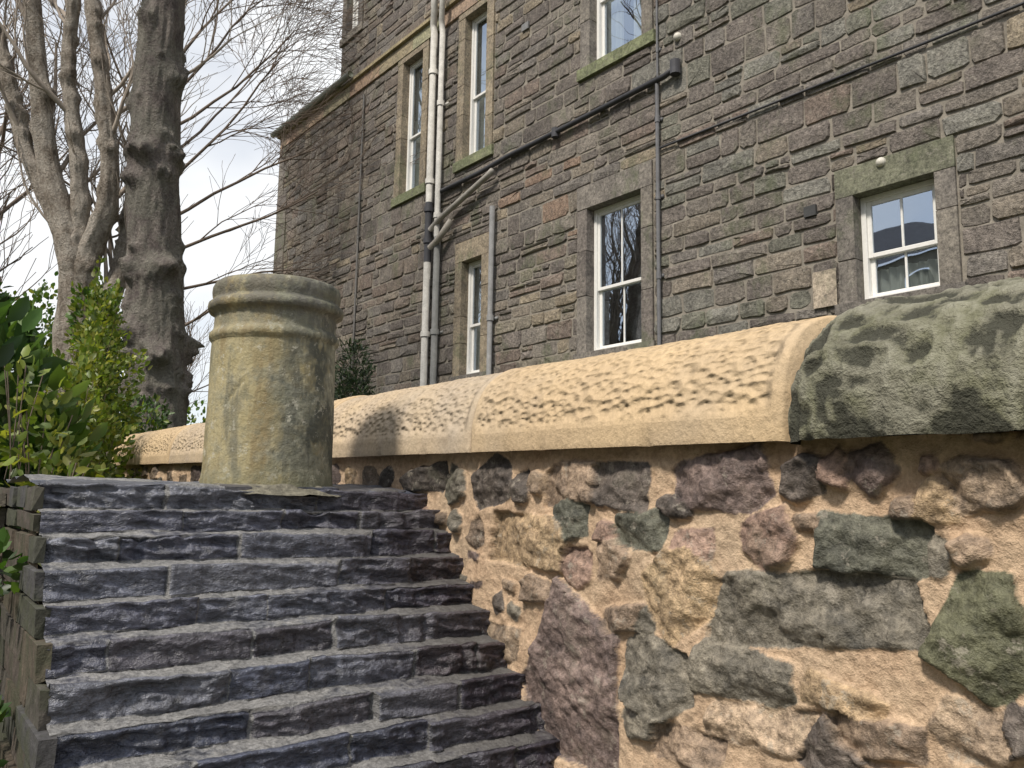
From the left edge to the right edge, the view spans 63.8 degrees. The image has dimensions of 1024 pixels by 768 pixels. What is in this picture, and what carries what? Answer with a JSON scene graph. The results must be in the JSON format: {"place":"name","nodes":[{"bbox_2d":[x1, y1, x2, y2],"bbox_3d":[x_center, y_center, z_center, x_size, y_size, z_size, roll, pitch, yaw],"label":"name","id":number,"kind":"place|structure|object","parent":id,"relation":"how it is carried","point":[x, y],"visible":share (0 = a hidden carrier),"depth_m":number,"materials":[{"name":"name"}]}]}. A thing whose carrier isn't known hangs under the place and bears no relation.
{"place":"outdoors","nodes":[
{"label":"outdoors","id":0,"kind":"place"},
{"bbox_2d":[0,0,342,424],"label":"sky","id":1,"kind":"structure","parent":0,"point":[204,260],"materials":[{"name":"white"}]},
{"bbox_3d":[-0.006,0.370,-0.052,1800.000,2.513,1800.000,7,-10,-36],"label":"ground","id":2,"kind":"structure","parent":0,"visible":0},
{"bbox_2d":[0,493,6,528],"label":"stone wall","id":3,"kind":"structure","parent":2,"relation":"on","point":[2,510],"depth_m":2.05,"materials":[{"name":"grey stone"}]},
{"bbox_2d":[0,282,43,382],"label":"dark evergreen shrub","id":4,"kind":"object","parent":2,"relation":"on","point":[4,296],"visible":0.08,"depth_m":6.51,"materials":[{"name":"green plant"}]},
{"bbox_2d":[0,296,107,529],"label":"laurel bush","id":5,"kind":"object","parent":2,"relation":"on","point":[24,319],"visible":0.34,"depth_m":3.73,"materials":[{"name":"green plant"}]},
{"bbox_2d":[0,344,107,532],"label":"sapling shrub","id":6,"kind":"object","parent":2,"relation":"on","point":[55,438],"visible":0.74,"depth_m":2.81,"materials":[{"name":"green plant"}]},
{"bbox_2d":[65,279,125,397],"bbox_3d":[-4.685,-0.329,9.329,0.842,1.784,0.662,-2,-8,19],"label":"ivy shrub","id":7,"kind":"object","parent":2,"relation":"on","point":[74,307],"visible":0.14,"depth_m":9.29,"materials":[{"name":"green plant"}]},
{"bbox_2d":[42,256,152,478],"bbox_3d":[-2.792,-0.049,5.466,0.842,2.122,2.510,6,-9,-30],"label":"leaved shrub","id":8,"kind":"object","parent":2,"relation":"on","point":[103,377],"visible":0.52,"depth_m":5.90,"materials":[{"name":"green plant"}]},
{"bbox_2d":[0,271,206,424],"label":"distant hedge trees","id":9,"kind":"object","parent":2,"relation":"on","point":[37,295],"visible":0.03,"depth_m":16.76,"materials":[{"name":"green plant"}]},
{"bbox_2d":[0,0,213,419],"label":"distant bare trees","id":10,"kind":"object","parent":2,"relation":"on","point":[3,130],"visible":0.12,"depth_m":15.62,"materials":[{"name":"grey plant"}]},
{"bbox_2d":[65,363,174,471],"bbox_3d":[-3.385,0.610,8.026,1.308,1.395,3.092,-4,-9,29],"label":"evergreen shrub","id":11,"kind":"object","parent":2,"relation":"on","point":[157,421],"visible":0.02,"depth_m":7.70,"materials":[{"name":"green plant"}]},
{"bbox_2d":[116,0,204,433],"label":"mature tree","id":12,"kind":"object","parent":2,"relation":"on","point":[151,263],"visible":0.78,"depth_m":8.81,"materials":[{"name":"grey plant"}]},
{"bbox_2d":[0,0,337,396],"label":"multi stem tree","id":13,"kind":"object","parent":2,"relation":"on","point":[81,236],"visible":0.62,"depth_m":9.92,"materials":[{"name":"grey plant"}]},
{"bbox_2d":[0,0,419,326],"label":"bare tree","id":14,"kind":"object","parent":2,"relation":"on","point":[247,102],"visible":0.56,"depth_m":14.70,"materials":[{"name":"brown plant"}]},
{"bbox_2d":[0,474,560,767],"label":"stone steps","id":15,"kind":"structure","parent":2,"relation":"on","point":[176,624],"depth_m":1.62,"materials":[{"name":"stone"}]},
{"bbox_2d":[199,273,343,496],"bbox_3d":[-0.615,0.018,2.125,0.432,0.553,0.440,7,-10,-36],"label":"chimney pot","id":16,"kind":"object","parent":15,"relation":"on","point":[269,421],"visible":0.97,"depth_m":1.99,"materials":[{"name":"beige stone"}]},
{"bbox_2d":[334,335,380,400],"bbox_3d":[-2.568,0.103,12.439,1.148,1.697,1.626,7,-10,-36],"label":"conifer","id":17,"kind":"object","parent":2,"relation":"on","point":[353,377],"visible":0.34,"depth_m":12.28,"materials":[{"name":"green plant"}]},
{"bbox_2d":[116,431,1023,767],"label":"rubble boundary wall","id":18,"kind":"structure","parent":2,"relation":"on","point":[836,603],"depth_m":1.31,"materials":[{"name":"stone"}]},
{"bbox_2d":[110,277,1023,465],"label":"wall coping","id":19,"kind":"object","parent":18,"relation":"on","point":[949,361],"depth_m":1.35,"materials":[{"name":"beige stone"}]},
{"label":"gable walls and roof","id":20,"kind":"object","parent":2,"relation":"on","visible":0},
{"bbox_2d":[273,0,967,380],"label":"dressed stone trim","id":21,"kind":"structure","parent":20,"relation":"attached to","point":[909,166],"depth_m":9.95,"materials":[{"name":"grey stone"}]},
{"bbox_2d":[352,0,939,373],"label":"sash frames","id":22,"kind":"structure","parent":21,"relation":"attached to","point":[870,256],"depth_m":9.87,"materials":[{"name":"white paint"}]},
{"bbox_2d":[412,0,938,369],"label":"window panes","id":23,"kind":"object","parent":22,"relation":"attached to","point":[622,22],"visible":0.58,"depth_m":9.64,"materials":[{"name":"clear glass"}]},
{"bbox_2d":[270,0,1023,385],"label":"rainwater pipes","id":24,"kind":"object","parent":21,"relation":"attached to","point":[434,242],"visible":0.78,"depth_m":12.18,"materials":[{"name":"grey metal"}]},
{"bbox_2d":[673,32,885,166],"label":"bulkhead lights","id":25,"kind":"object","parent":21,"relation":"attached to","point":[880,161],"visible":1,"depth_m":7.13},
{"bbox_2d":[284,0,1023,394],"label":"facade mortar","id":26,"kind":"object","parent":20,"relation":"attached to","point":[898,128],"visible":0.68,"depth_m":8.67,"materials":[{"name":"grey concrete"}]},
{"bbox_2d":[275,0,1023,399],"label":"facade rubble stones","id":27,"kind":"object","parent":26,"relation":"attached to","point":[991,60],"visible":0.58,"depth_m":8.89,"materials":[{"name":"grey stone"}]},
{"bbox_2d":[521,21,817,217],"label":"wall vents","id":28,"kind":"object","parent":26,"relation":"attached to","point":[810,211],"depth_m":7.63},
{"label":"stems","id":29,"kind":"object","parent":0,"visible":0},
{"bbox_2d":[0,527,28,766],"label":"foliage","id":30,"kind":"object","parent":29,"relation":"attached to","point":[13,587],"visible":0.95,"depth_m":1.64,"materials":[{"name":"green plant"}]}
]}

